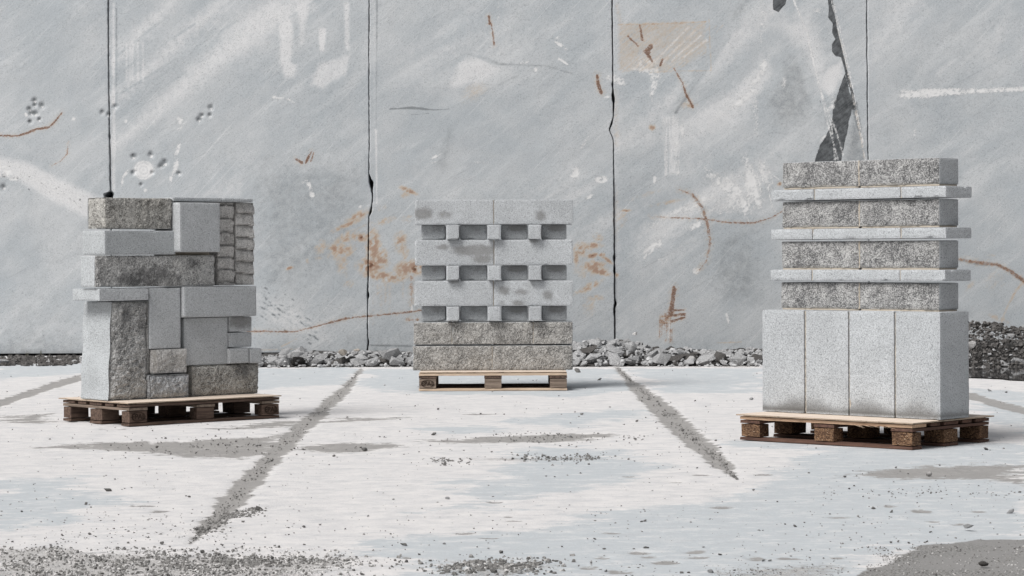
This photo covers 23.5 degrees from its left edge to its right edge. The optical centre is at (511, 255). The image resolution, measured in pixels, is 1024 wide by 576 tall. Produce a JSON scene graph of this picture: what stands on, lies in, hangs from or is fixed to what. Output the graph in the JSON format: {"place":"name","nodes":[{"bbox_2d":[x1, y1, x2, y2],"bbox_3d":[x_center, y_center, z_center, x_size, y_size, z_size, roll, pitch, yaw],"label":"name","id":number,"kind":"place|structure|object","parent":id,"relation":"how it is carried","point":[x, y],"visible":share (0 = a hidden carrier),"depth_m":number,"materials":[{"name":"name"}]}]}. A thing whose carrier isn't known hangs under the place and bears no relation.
{"place":"outdoors","nodes":[
{"label":"outdoors","id":0,"kind":"place"},
{"bbox_2d":[0,354,79,365],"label":"gravel","id":1,"kind":"structure","parent":0,"point":[21,360],"depth_m":25.58,"materials":[{"name":"gravel"}]},
{"bbox_2d":[0,354,1023,575],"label":"ground","id":2,"kind":"structure","parent":0,"point":[208,481],"depth_m":11.78,"materials":[{"name":"concrete"}]},
{"bbox_2d":[63,397,278,425],"bbox_3d":[-2.283,1.025,16.492,1.199,0.143,0.799,0,0,-42],"label":"wooden pallet","id":3,"kind":"object","parent":2,"relation":"on","point":[142,414],"visible":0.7,"depth_m":16.30,"materials":[{"name":"brown wood"}]},
{"bbox_2d":[59,393,280,403],"bbox_3d":[-2.293,0.947,16.506,1.223,0.012,0.843,0,0,-42],"label":"plywood sheet","id":4,"kind":"object","parent":3,"relation":"on","point":[198,398],"visible":0.49,"depth_m":16.23,"materials":[{"name":"wood"}]},
{"bbox_2d":[81,301,148,400],"bbox_3d":[-2.611,0.620,16.200,0.327,0.643,0.359,0,0,-42],"label":"stone block","id":5,"kind":"object","parent":4,"relation":"on","point":[114,361],"depth_m":16.09,"materials":[{"name":"stone"}]},
{"bbox_2d":[73,288,147,300],"bbox_3d":[-2.638,0.252,16.146,0.380,0.079,0.329,0,0,-42],"label":"stone slab","id":6,"kind":"object","parent":5,"relation":"on","point":[103,294],"depth_m":16.03,"materials":[{"name":"stone"}]},
{"bbox_2d":[146,373,188,398],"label":"stone block","id":7,"kind":"object","parent":4,"relation":"on","point":[167,385],"depth_m":16.25,"materials":[{"name":"stone"}]},
{"bbox_2d":[148,348,186,373],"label":"stone block","id":8,"kind":"object","parent":7,"relation":"on","point":[170,360],"depth_m":16.27,"materials":[{"name":"stone"}]},
{"bbox_2d":[128,287,180,348],"bbox_3d":[-2.403,0.412,16.382,0.248,0.404,0.326,0,0,-42],"label":"stone block","id":9,"kind":"object","parent":8,"relation":"on","point":[164,331],"depth_m":16.26,"materials":[{"name":"stone"}]},
{"bbox_2d":[180,363,258,395],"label":"stone block","id":10,"kind":"object","parent":4,"relation":"on","point":[223,379],"depth_m":16.59,"materials":[{"name":"stone"}]},
{"bbox_2d":[180,317,227,365],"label":"stone block","id":11,"kind":"object","parent":10,"relation":"on","point":[203,340],"depth_m":16.51,"materials":[{"name":"stone"}]},
{"bbox_2d":[159,286,255,317],"bbox_3d":[-2.076,0.307,16.656,0.592,0.205,0.356,0,0,-42],"label":"stone block","id":12,"kind":"object","parent":11,"relation":"on","point":[213,301],"depth_m":16.51,"materials":[{"name":"stone"}]},
{"bbox_2d":[81,252,214,286],"bbox_3d":[-2.403,0.083,16.279,0.947,0.237,0.187,0,0,-42],"label":"stone block","id":13,"kind":"object","parent":12,"relation":"on","point":[186,269],"depth_m":16.18,"materials":[{"name":"stone"}]},
{"bbox_2d":[82,230,174,254],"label":"stone block","id":14,"kind":"object","parent":13,"relation":"on","point":[111,242],"depth_m":16.08,"materials":[{"name":"stone"}]},
{"bbox_2d":[88,197,171,228],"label":"stone block","id":15,"kind":"object","parent":14,"relation":"on","point":[129,213],"depth_m":16.09,"materials":[{"name":"stone"}]},
{"bbox_2d":[151,202,219,251],"bbox_3d":[-2.190,-0.190,16.481,0.325,0.330,0.346,0,0,-42],"label":"stone block","id":16,"kind":"object","parent":13,"relation":"on","point":[195,227],"depth_m":16.33,"materials":[{"name":"stone"}]},
{"bbox_2d":[166,197,252,202],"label":"stone slab","id":17,"kind":"object","parent":16,"relation":"on","point":[211,200],"depth_m":16.52,"materials":[{"name":"stone"}]},
{"bbox_2d":[209,202,234,284],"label":"stone block","id":18,"kind":"object","parent":12,"relation":"on","point":[224,272],"depth_m":16.61,"materials":[{"name":"stone"}]},
{"bbox_2d":[233,203,254,284],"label":"stone block","id":19,"kind":"object","parent":12,"relation":"on","point":[243,231],"depth_m":16.70,"materials":[{"name":"stone"}]},
{"bbox_2d":[227,347,248,363],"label":"stone block","id":20,"kind":"object","parent":10,"relation":"on","point":[237,355],"depth_m":16.66,"materials":[{"name":"stone"}]},
{"bbox_2d":[228,332,251,346],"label":"stone block","id":21,"kind":"object","parent":20,"relation":"on","point":[239,339],"depth_m":16.69,"materials":[{"name":"stone"}]},
{"bbox_2d":[228,316,250,331],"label":"stone block","id":22,"kind":"object","parent":21,"relation":"on","point":[238,323],"depth_m":16.70,"materials":[{"name":"stone"}]},
{"bbox_2d":[234,347,261,362],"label":"stone block","id":23,"kind":"object","parent":10,"relation":"on","point":[255,354],"depth_m":16.75,"materials":[{"name":"stone"}]},
{"bbox_2d":[261,350,411,366],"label":"gravel","id":24,"kind":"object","parent":2,"relation":"on","point":[291,365],"visible":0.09,"depth_m":24.40,"materials":[{"name":"gravel"}]},
{"bbox_2d":[275,357,290,366],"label":"rubble rock","id":25,"kind":"object","parent":24,"relation":"on","point":[280,362],"visible":1,"depth_m":24.23,"materials":[{"name":"stone"}]},
{"bbox_2d":[278,347,290,354],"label":"rubble rock","id":26,"kind":"object","parent":25,"relation":"on","point":[284,351],"visible":1,"depth_m":24.22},
{"bbox_2d":[291,357,305,365],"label":"rubble rock","id":27,"kind":"object","parent":24,"relation":"on","point":[300,359],"visible":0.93,"depth_m":24.32,"materials":[{"name":"stone"}]},
{"bbox_2d":[292,346,306,356],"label":"rubble rock","id":28,"kind":"object","parent":27,"relation":"on","point":[299,351],"visible":1,"depth_m":24.21,"materials":[{"name":"stone"}]},
{"bbox_2d":[307,359,323,365],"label":"rubble rock","id":29,"kind":"object","parent":24,"relation":"on","point":[316,361],"visible":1,"depth_m":24.28,"materials":[{"name":"stone"}]},
{"bbox_2d":[330,356,345,366],"bbox_3d":[-1.722,1.052,24.296,0.173,0.119,0.141,0,0,-13],"label":"rubble rock","id":30,"kind":"object","parent":24,"relation":"on","point":[341,360],"visible":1,"depth_m":24.25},
{"bbox_2d":[364,357,379,365],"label":"rubble rock","id":31,"kind":"object","parent":24,"relation":"on","point":[369,363],"visible":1,"depth_m":24.20,"materials":[{"name":"stone"}]},
{"bbox_2d":[350,358,363,365],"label":"rubble rock","id":32,"kind":"object","parent":2,"relation":"on","point":[355,361],"visible":1,"depth_m":24.25,"materials":[{"name":"stone"}]},
{"bbox_2d":[389,356,404,364],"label":"rubble rock","id":33,"kind":"object","parent":2,"relation":"on","point":[395,361],"visible":1,"depth_m":24.18,"materials":[{"name":"stone"}]},
{"bbox_2d":[382,348,400,359],"bbox_3d":[-1.198,0.968,24.222,0.167,0.125,0.162,0,0,18],"label":"rubble rock","id":34,"kind":"object","parent":33,"relation":"on","point":[393,352],"visible":1,"depth_m":24.19,"materials":[{"name":"stone"}]},
{"bbox_2d":[419,372,566,390],"bbox_3d":[-0.155,1.017,20.222,1.199,0.143,0.799,0,0,0],"label":"wooden pallet","id":35,"kind":"object","parent":2,"relation":"on","point":[493,381],"visible":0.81,"depth_m":19.83,"materials":[{"name":"brown wood"}]},
{"bbox_2d":[420,370,565,372],"bbox_3d":[-0.155,0.939,20.222,1.188,0.012,0.778,0,0,0],"label":"plywood sheet","id":36,"kind":"object","parent":35,"relation":"on","point":[491,371],"visible":0.6,"depth_m":19.87,"materials":[{"name":"wood"}]},
{"bbox_2d":[413,344,492,369],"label":"stone block","id":37,"kind":"object","parent":36,"relation":"on","point":[456,357],"depth_m":20.06,"materials":[{"name":"stone"}]},
{"bbox_2d":[413,321,452,344],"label":"stone block","id":38,"kind":"object","parent":37,"relation":"on","point":[432,332],"depth_m":20.06,"materials":[{"name":"stone"}]},
{"bbox_2d":[422,306,445,320],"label":"stone infill","id":39,"kind":"object","parent":38,"relation":"on","point":[433,313],"visible":0.95,"depth_m":20.14,"materials":[{"name":"stone"}]},
{"bbox_2d":[492,344,572,369],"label":"stone block","id":40,"kind":"object","parent":36,"relation":"on","point":[532,356],"depth_m":20.07,"materials":[{"name":"stone"}]},
{"bbox_2d":[452,321,533,343],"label":"stone block","id":41,"kind":"object","parent":40,"relation":"on","point":[492,332],"depth_m":20.06,"materials":[{"name":"stone"}]},
{"bbox_2d":[447,306,459,320],"bbox_3d":[-0.480,0.473,20.186,0.103,0.121,0.351,0,0,0],"label":"stone header","id":42,"kind":"object","parent":41,"relation":"on","point":[453,313],"visible":0.97,"depth_m":20.01,"materials":[{"name":"stone"}]},
{"bbox_2d":[460,306,486,320],"bbox_3d":[-0.315,0.472,20.254,0.222,0.121,0.236,0,0,0],"label":"stone infill","id":43,"kind":"object","parent":41,"relation":"on","point":[473,313],"visible":0.9,"depth_m":20.14,"materials":[{"name":"stone"}]},
{"bbox_2d":[414,280,493,305],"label":"stone block","id":44,"kind":"object","parent":43,"relation":"on","point":[457,293],"depth_m":20.06,"materials":[{"name":"stone"}]},
{"bbox_2d":[421,266,445,280],"bbox_3d":[-0.644,0.140,20.253,0.197,0.122,0.236,0,0,0],"label":"stone infill","id":45,"kind":"object","parent":44,"relation":"on","point":[433,273],"visible":0.96,"depth_m":20.14,"materials":[{"name":"stone"}]},
{"bbox_2d":[447,265,459,280],"bbox_3d":[-0.482,0.140,20.186,0.103,0.122,0.351,0,0,0],"label":"stone header","id":46,"kind":"object","parent":44,"relation":"on","point":[453,272],"visible":1,"depth_m":20.01,"materials":[{"name":"stone"}]},
{"bbox_2d":[415,240,493,265],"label":"stone block","id":47,"kind":"object","parent":46,"relation":"on","point":[452,252],"depth_m":20.06,"materials":[{"name":"stone"}]},
{"bbox_2d":[421,225,445,239],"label":"stone infill","id":48,"kind":"object","parent":47,"relation":"on","point":[433,232],"visible":1,"depth_m":20.14,"materials":[{"name":"stone"}]},
{"bbox_2d":[446,225,459,239],"bbox_3d":[-0.483,-0.194,20.186,0.103,0.120,0.351,0,0,0],"label":"stone header","id":49,"kind":"object","parent":47,"relation":"on","point":[452,232],"visible":1,"depth_m":20.01,"materials":[{"name":"stone"}]},
{"bbox_2d":[415,200,493,224],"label":"stone block","id":50,"kind":"object","parent":49,"relation":"on","point":[454,212],"depth_m":20.06,"materials":[{"name":"stone"}]},
{"bbox_2d":[460,225,486,239],"bbox_3d":[-0.317,-0.195,20.254,0.222,0.120,0.236,0,0,0],"label":"stone infill","id":51,"kind":"object","parent":47,"relation":"on","point":[473,232],"visible":1,"depth_m":20.14,"materials":[{"name":"stone"}]},
{"bbox_2d":[488,225,499,239],"bbox_3d":[-0.148,-0.195,20.187,0.103,0.120,0.351,0,0,0],"label":"stone header","id":52,"kind":"object","parent":47,"relation":"on","point":[493,232],"visible":1,"depth_m":20.01,"materials":[{"name":"stone"}]},
{"bbox_2d":[460,265,486,279],"bbox_3d":[-0.316,0.139,20.254,0.222,0.122,0.236,0,0,0],"label":"stone infill","id":53,"kind":"object","parent":44,"relation":"on","point":[473,272],"visible":1,"depth_m":20.14,"materials":[{"name":"stone"}]},
{"bbox_2d":[488,306,500,320],"bbox_3d":[-0.145,0.471,20.187,0.103,0.121,0.351,0,0,0],"label":"stone header","id":54,"kind":"object","parent":41,"relation":"on","point":[494,313],"visible":0.94,"depth_m":20.01,"materials":[{"name":"stone"}]},
{"bbox_2d":[501,306,527,320],"bbox_3d":[0.021,0.471,20.256,0.218,0.121,0.236,0,0,0],"label":"stone infill","id":55,"kind":"object","parent":41,"relation":"on","point":[514,313],"visible":0.94,"depth_m":20.14,"materials":[{"name":"stone"}]},
{"bbox_2d":[533,321,572,343],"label":"stone block","id":56,"kind":"object","parent":40,"relation":"on","point":[553,332],"depth_m":20.07,"materials":[{"name":"stone"}]},
{"bbox_2d":[528,306,540,320],"bbox_3d":[0.187,0.470,20.189,0.105,0.121,0.350,0,0,0],"label":"stone header","id":57,"kind":"object","parent":56,"relation":"on","point":[534,313],"visible":0.95,"depth_m":20.01,"materials":[{"name":"stone"}]},
{"bbox_2d":[542,306,566,320],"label":"stone infill","id":58,"kind":"object","parent":56,"relation":"on","point":[554,313],"visible":0.88,"depth_m":20.14,"materials":[{"name":"stone"}]},
{"bbox_2d":[494,280,572,305],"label":"stone block","id":59,"kind":"object","parent":58,"relation":"on","point":[533,292],"depth_m":20.06,"materials":[{"name":"stone"}]},
{"bbox_2d":[488,265,499,279],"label":"stone header","id":60,"kind":"object","parent":59,"relation":"on","point":[493,272],"visible":1,"depth_m":20.01,"materials":[{"name":"stone"}]},
{"bbox_2d":[501,265,527,279],"bbox_3d":[0.019,0.138,20.256,0.218,0.122,0.236,0,0,0],"label":"stone infill","id":61,"kind":"object","parent":59,"relation":"on","point":[514,272],"visible":1,"depth_m":20.14,"materials":[{"name":"stone"}]},
{"bbox_2d":[528,265,540,279],"bbox_3d":[0.186,0.137,20.189,0.105,0.122,0.350,0,0,0],"label":"stone header","id":62,"kind":"object","parent":59,"relation":"on","point":[534,272],"visible":1,"depth_m":20.01,"materials":[{"name":"stone"}]},
{"bbox_2d":[541,265,566,279],"bbox_3d":[0.346,0.136,20.257,0.204,0.122,0.236,0,0,0],"label":"stone infill","id":63,"kind":"object","parent":59,"relation":"on","point":[553,272],"visible":1,"depth_m":20.14,"materials":[{"name":"stone"}]},
{"bbox_2d":[494,239,572,264],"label":"stone block","id":64,"kind":"object","parent":63,"relation":"on","point":[538,252],"depth_m":20.06,"materials":[{"name":"stone"}]},
{"bbox_2d":[501,225,527,239],"bbox_3d":[0.018,-0.196,20.256,0.218,0.120,0.236,0,0,0],"label":"stone infill","id":65,"kind":"object","parent":64,"relation":"on","point":[514,232],"visible":1,"depth_m":20.14,"materials":[{"name":"stone"}]},
{"bbox_2d":[528,225,540,239],"bbox_3d":[0.184,-0.196,20.189,0.105,0.120,0.350,0,0,0],"label":"stone header","id":66,"kind":"object","parent":64,"relation":"on","point":[534,232],"visible":1,"depth_m":20.01,"materials":[{"name":"stone"}]},
{"bbox_2d":[494,199,572,224],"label":"stone block","id":67,"kind":"object","parent":66,"relation":"on","point":[537,212],"depth_m":20.06,"materials":[{"name":"stone"}]},
{"bbox_2d":[541,225,566,238],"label":"stone infill","id":68,"kind":"object","parent":64,"relation":"on","point":[553,231],"visible":0.91,"depth_m":20.14,"materials":[{"name":"stone"}]},
{"bbox_2d":[258,339,762,367],"bbox_3d":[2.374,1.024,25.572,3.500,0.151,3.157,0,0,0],"label":"gravel","id":69,"kind":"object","parent":2,"relation":"on","point":[714,362],"depth_m":24.25,"materials":[{"name":"gravel"}]},
{"bbox_2d":[573,351,585,360],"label":"rubble rock","id":70,"kind":"object","parent":69,"relation":"on","point":[575,357],"visible":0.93,"depth_m":24.28,"materials":[{"name":"stone"}]},
{"bbox_2d":[580,345,596,354],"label":"rubble rock","id":71,"kind":"object","parent":69,"relation":"on","point":[587,350],"visible":1,"depth_m":24.40,"materials":[{"name":"stone"}]},
{"bbox_2d":[585,353,601,362],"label":"rubble rock","id":72,"kind":"object","parent":69,"relation":"on","point":[591,358],"visible":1,"depth_m":24.16,"materials":[{"name":"stone"}]},
{"bbox_2d":[589,339,602,348],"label":"rubble rock","id":73,"kind":"object","parent":69,"relation":"on","point":[593,342],"visible":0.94,"depth_m":24.59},
{"bbox_2d":[606,344,624,356],"bbox_3d":[1.029,0.949,24.405,0.188,0.096,0.181,16,14,18],"label":"rubble rock","id":74,"kind":"object","parent":69,"relation":"on","point":[612,349],"visible":0.91,"depth_m":24.36,"materials":[{"name":"stone"}]},
{"bbox_2d":[624,356,639,364],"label":"rubble rock","id":75,"kind":"object","parent":69,"relation":"on","point":[634,360],"visible":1,"depth_m":24.15,"materials":[{"name":"stone"}]},
{"bbox_2d":[624,341,639,353],"bbox_3d":[1.197,0.911,24.526,0.172,0.118,0.131,15,-3,-35],"label":"rubble rock","id":76,"kind":"object","parent":69,"relation":"on","point":[632,346],"visible":0.96,"depth_m":24.48,"materials":[{"name":"stone"}]},
{"bbox_2d":[644,350,658,359],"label":"rubble rock","id":77,"kind":"object","parent":69,"relation":"on","point":[652,354],"visible":0.63,"depth_m":24.30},
{"bbox_2d":[651,354,670,364],"bbox_3d":[1.452,1.020,24.172,0.214,0.121,0.193,0,0,-39],"label":"rubble rock","id":78,"kind":"object","parent":69,"relation":"on","point":[661,359],"visible":1,"depth_m":24.11,"materials":[{"name":"stone"}]},
{"bbox_2d":[669,354,684,362],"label":"rubble rock","id":79,"kind":"object","parent":69,"relation":"on","point":[678,358],"visible":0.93,"depth_m":24.24,"materials":[{"name":"stone"}]},
{"bbox_2d":[697,354,715,365],"bbox_3d":[1.924,1.014,24.168,0.195,0.102,0.188,-26,9,36],"label":"rubble rock","id":80,"kind":"object","parent":69,"relation":"on","point":[703,360],"visible":0.98,"depth_m":24.12,"materials":[{"name":"stone"}]},
{"bbox_2d":[714,351,726,363],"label":"rubble rock","id":81,"kind":"object","parent":69,"relation":"on","point":[719,356],"visible":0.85,"depth_m":24.28,"materials":[{"name":"stone"}]},
{"bbox_2d":[727,353,746,365],"bbox_3d":[2.215,1.026,24.235,0.212,0.130,0.109,0,0,28],"label":"rubble rock","id":82,"kind":"object","parent":69,"relation":"on","point":[740,358],"visible":0.95,"depth_m":24.20,"materials":[{"name":"stone"}]},
{"bbox_2d":[0,0,1023,354],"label":"quarry wall","id":83,"kind":"structure","parent":2,"relation":"on","point":[660,142],"depth_m":27.21,"materials":[{"name":"stone"}]},
{"bbox_2d":[607,352,623,366],"bbox_3d":[1.027,1.019,24.160,0.156,0.153,0.176,0,0,-17],"label":"rubble rock","id":84,"kind":"object","parent":2,"relation":"on","point":[614,359],"visible":1,"depth_m":24.12,"materials":[{"name":"stone"}]},
{"bbox_2d":[740,416,988,449],"bbox_3d":[2.050,1.008,14.335,1.199,0.143,0.806,0,0,43],"label":"wooden pallet","id":85,"kind":"object","parent":2,"relation":"on","point":[900,436],"visible":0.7,"depth_m":14.12,"materials":[{"name":"brown wood"}]},
{"bbox_2d":[736,411,993,423],"bbox_3d":[2.056,0.930,14.346,1.233,0.012,0.848,0,0,43],"label":"plywood sheet","id":86,"kind":"object","parent":85,"relation":"on","point":[844,417],"visible":0.52,"depth_m":14.08,"materials":[{"name":"wood"}]},
{"bbox_2d":[762,309,808,412],"bbox_3d":[1.708,0.622,14.649,0.315,0.607,0.306,0,0,43],"label":"stone slab","id":87,"kind":"object","parent":86,"relation":"on","point":[784,355],"depth_m":14.53,"materials":[{"name":"stone"}]},
{"bbox_2d":[806,310,858,414],"bbox_3d":[1.941,0.621,14.438,0.311,0.606,0.302,0,0,43],"label":"stone slab","id":88,"kind":"object","parent":86,"relation":"on","point":[827,365],"depth_m":14.33,"materials":[{"name":"stone"}]},
{"bbox_2d":[781,282,867,309],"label":"stone block","id":89,"kind":"object","parent":88,"relation":"on","point":[820,295],"depth_m":14.48,"materials":[{"name":"stone"}]},
{"bbox_2d":[771,269,813,280],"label":"stone slab","id":90,"kind":"object","parent":89,"relation":"on","point":[793,275],"depth_m":14.58,"materials":[{"name":"stone"}]},
{"bbox_2d":[813,270,900,280],"bbox_3d":[2.088,0.112,14.375,0.617,0.066,0.271,0,0,43],"label":"stone slab","id":91,"kind":"object","parent":89,"relation":"on","point":[856,275],"depth_m":14.27,"materials":[{"name":"stone"}]},
{"bbox_2d":[782,241,861,269],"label":"stone block","id":92,"kind":"object","parent":91,"relation":"on","point":[820,255],"depth_m":14.47,"materials":[{"name":"stone"}]},
{"bbox_2d":[771,229,834,239],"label":"stone slab","id":93,"kind":"object","parent":92,"relation":"on","point":[791,234],"depth_m":14.59,"materials":[{"name":"stone"}]},
{"bbox_2d":[813,228,903,239],"bbox_3d":[2.090,-0.130,14.371,0.618,0.063,0.273,0,0,43],"label":"stone slab","id":94,"kind":"object","parent":92,"relation":"on","point":[867,233],"depth_m":14.26,"materials":[{"name":"stone"}]},
{"bbox_2d":[782,200,861,228],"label":"stone block","id":95,"kind":"object","parent":94,"relation":"on","point":[823,215],"depth_m":14.47,"materials":[{"name":"stone"}]},
{"bbox_2d":[771,189,833,201],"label":"stone slab","id":96,"kind":"object","parent":95,"relation":"on","point":[801,195],"depth_m":14.58,"materials":[{"name":"stone"}]},
{"bbox_2d":[860,199,957,227],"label":"stone block","id":97,"kind":"object","parent":94,"relation":"on","point":[911,213],"depth_m":14.06,"materials":[{"name":"stone"}]},
{"bbox_2d":[815,187,916,200],"bbox_3d":[2.095,-0.363,14.367,0.606,0.066,0.271,0,0,43],"label":"stone slab","id":98,"kind":"object","parent":97,"relation":"on","point":[877,193],"depth_m":14.27,"materials":[{"name":"stone"}]},
{"bbox_2d":[783,160,860,189],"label":"stone block","id":99,"kind":"object","parent":98,"relation":"on","point":[821,175],"depth_m":14.47,"materials":[{"name":"stone"}]},
{"bbox_2d":[859,157,957,187],"bbox_3d":[2.287,-0.479,14.177,0.547,0.160,0.211,0,0,43],"label":"stone block","id":100,"kind":"object","parent":98,"relation":"on","point":[913,172],"depth_m":14.06,"materials":[{"name":"stone"}]},
{"bbox_2d":[901,186,971,198],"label":"stone slab","id":101,"kind":"object","parent":97,"relation":"on","point":[927,192],"depth_m":13.96,"materials":[{"name":"stone"}]},
{"bbox_2d":[860,240,957,269],"bbox_3d":[2.288,-0.005,14.177,0.544,0.167,0.211,0,0,43],"label":"stone block","id":102,"kind":"object","parent":91,"relation":"on","point":[914,255],"depth_m":14.06,"materials":[{"name":"stone"}]},
{"bbox_2d":[902,227,970,238],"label":"stone slab","id":103,"kind":"object","parent":102,"relation":"on","point":[936,233],"depth_m":13.96,"materials":[{"name":"stone"}]},
{"bbox_2d":[849,310,901,417],"bbox_3d":[2.171,0.620,14.223,0.318,0.608,0.305,0,0,43],"label":"stone slab","id":104,"kind":"object","parent":86,"relation":"on","point":[872,339],"depth_m":14.11,"materials":[{"name":"stone"}]},
{"bbox_2d":[860,282,957,311],"bbox_3d":[2.288,0.235,14.178,0.546,0.163,0.210,0,0,43],"label":"stone block","id":105,"kind":"object","parent":104,"relation":"on","point":[907,296],"depth_m":14.06,"materials":[{"name":"stone"}]},
{"bbox_2d":[901,269,970,280],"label":"stone slab","id":106,"kind":"object","parent":105,"relation":"on","point":[937,275],"depth_m":13.96,"materials":[{"name":"stone"}]},
{"bbox_2d":[896,311,968,419],"bbox_3d":[2.398,0.619,14.015,0.300,0.607,0.303,0,0,43],"label":"stone slab","id":107,"kind":"object","parent":86,"relation":"on","point":[932,365],"depth_m":13.90,"materials":[{"name":"stone"}]},
{"bbox_2d":[969,367,1023,379],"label":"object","id":108,"kind":"object","parent":2,"relation":"on","point":[1013,373],"visible":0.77,"depth_m":22.39,"materials":[{"name":"gravel"}]},
{"bbox_2d":[969,320,1023,367],"bbox_3d":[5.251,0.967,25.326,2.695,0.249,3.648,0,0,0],"label":"gravel heap","id":109,"kind":"object","parent":2,"relation":"on","point":[1009,345],"visible":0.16,"depth_m":23.99,"materials":[{"name":"gravel"}]},
{"bbox_2d":[1008,358,1023,366],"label":"rubble rock","id":110,"kind":"object","parent":2,"relation":"on","point":[1013,360],"visible":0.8,"depth_m":23.57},
{"bbox_2d":[0,368,1023,575],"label":"gravel","id":111,"kind":"structure","parent":0,"point":[231,561],"depth_m":8.84,"materials":[{"name":"gravel"}]},
{"bbox_2d":[0,545,1023,575],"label":"gravel","id":112,"kind":"structure","parent":0,"point":[192,563],"depth_m":8.66,"materials":[{"name":"gravel"}]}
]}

